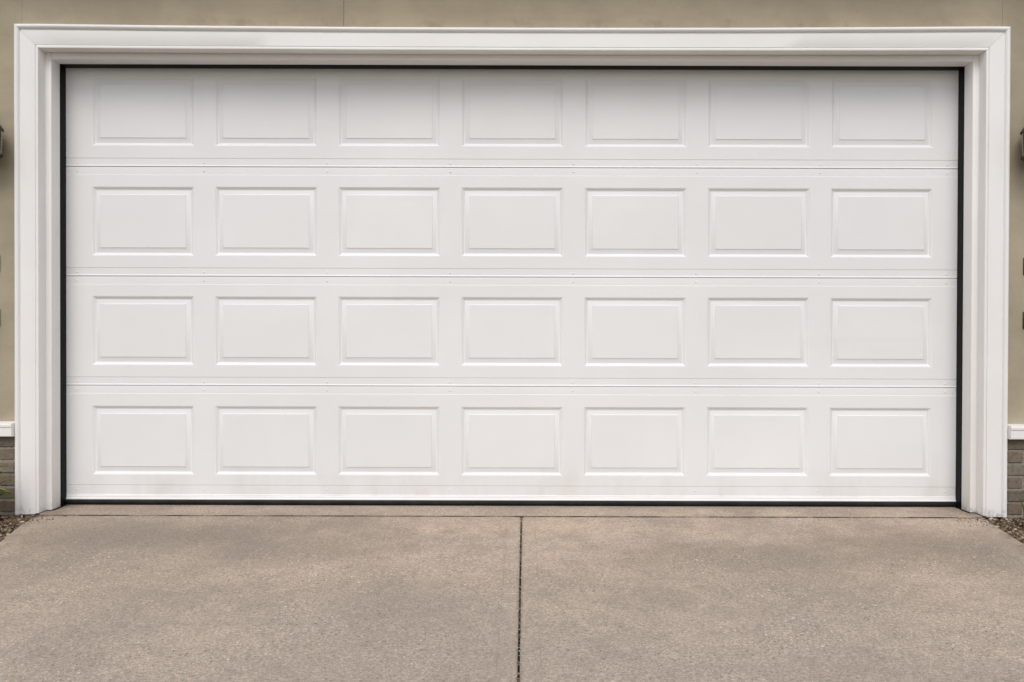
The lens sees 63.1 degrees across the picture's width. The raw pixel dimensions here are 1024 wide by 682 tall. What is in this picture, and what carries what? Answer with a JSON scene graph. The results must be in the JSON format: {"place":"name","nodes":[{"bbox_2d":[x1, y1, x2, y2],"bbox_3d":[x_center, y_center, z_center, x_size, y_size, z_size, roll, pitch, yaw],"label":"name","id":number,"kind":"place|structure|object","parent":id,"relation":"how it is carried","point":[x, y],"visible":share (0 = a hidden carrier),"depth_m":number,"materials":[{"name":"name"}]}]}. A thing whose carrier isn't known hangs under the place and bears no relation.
{"place":"outdoors","nodes":[
{"label":"outdoors","id":0,"kind":"place"},
{"bbox_2d":[0,515,33,541],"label":"gravel","id":1,"kind":"structure","parent":0,"point":[13,522],"depth_m":4.13,"materials":[{"name":"beige gravel"}]},
{"bbox_2d":[0,465,13,504],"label":"strap leaf plant","id":2,"kind":"object","parent":1,"relation":"on","point":[1,493],"visible":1,"depth_m":4.15,"materials":[{"name":"green plant"}]},
{"bbox_2d":[0,516,520,681],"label":"driveway","id":3,"kind":"structure","parent":0,"point":[133,598],"depth_m":3.12,"materials":[{"name":"concrete"}]},
{"bbox_2d":[16,505,1012,681],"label":"joint dirt","id":4,"kind":"structure","parent":3,"relation":"on","point":[518,676],"depth_m":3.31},
{"bbox_2d":[39,505,982,517],"bbox_3d":[-0.006,0.949,4.639,4.864,0.129,0.738,0,0,0],"label":"apron","id":5,"kind":"object","parent":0,"point":[512,511],"visible":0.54,"depth_m":4.37,"materials":[{"name":"concrete"}]},
{"bbox_2d":[520,517,1023,681],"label":"driveway","id":6,"kind":"structure","parent":0,"point":[655,599],"depth_m":3.12,"materials":[{"name":"concrete"}]},
{"bbox_2d":[987,517,1023,543],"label":"gravel","id":7,"kind":"structure","parent":0,"point":[1015,526],"depth_m":4.13,"materials":[{"name":"beige gravel"}]},
{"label":"ground","id":8,"kind":"structure","parent":0,"visible":0},
{"bbox_2d":[0,0,1023,518],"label":"garage front","id":9,"kind":"structure","parent":8,"relation":"on","point":[588,12],"depth_m":4.31,"materials":[{"name":"beige paint"}]},
{"bbox_2d":[0,125,3,157],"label":"wall lantern","id":10,"kind":"object","parent":9,"relation":"attached to","point":[1,131],"depth_m":4.23,"materials":[{"name":"metal"}]},
{"bbox_2d":[14,24,1010,517],"bbox_3d":[-0.002,-0.360,4.386,5.115,2.524,0.215,0,0,0],"label":"door frame","id":11,"kind":"object","parent":9,"relation":"attached to","point":[974,56],"visible":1,"depth_m":4.30,"materials":[{"name":"paint"}]},
{"bbox_2d":[66,68,958,506],"bbox_3d":[-0.002,-0.317,4.517,4.850,2.420,0.061,0,0,0],"label":"garage door","id":12,"kind":"structure","parent":11,"relation":"attached to","point":[730,288],"depth_m":4.50,"materials":[{"name":"paint"}]},
{"bbox_2d":[66,385,955,497],"bbox_3d":[-0.005,0.543,4.519,4.850,0.597,0.032,0,0,0],"label":"door section","id":13,"kind":"structure","parent":12,"relation":"in","point":[130,440],"depth_m":4.51,"materials":[{"name":"paint"}]},
{"bbox_2d":[66,276,956,386],"bbox_3d":[-0.003,-0.051,4.514,4.850,0.589,0.032,0,0,0],"label":"door section","id":14,"kind":"structure","parent":12,"relation":"in","point":[121,330],"depth_m":4.50,"materials":[{"name":"paint"}]},
{"bbox_2d":[66,166,957,277],"bbox_3d":[-0.001,-0.641,4.509,4.850,0.589,0.032,0,0,0],"label":"door section","id":15,"kind":"structure","parent":12,"relation":"in","point":[121,221],"depth_m":4.50,"materials":[{"name":"paint"}]},
{"bbox_2d":[66,68,958,168],"bbox_3d":[0.000,-1.231,4.504,4.850,0.591,0.032,0,0,0],"label":"door section","id":16,"kind":"structure","parent":12,"relation":"in","point":[116,117],"depth_m":4.49,"materials":[{"name":"paint"}]},
{"bbox_2d":[1020,128,1023,160],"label":"wall lantern","id":17,"kind":"object","parent":9,"relation":"attached to","point":[1022,142],"depth_m":4.23,"materials":[{"name":"metal"}]}
]}

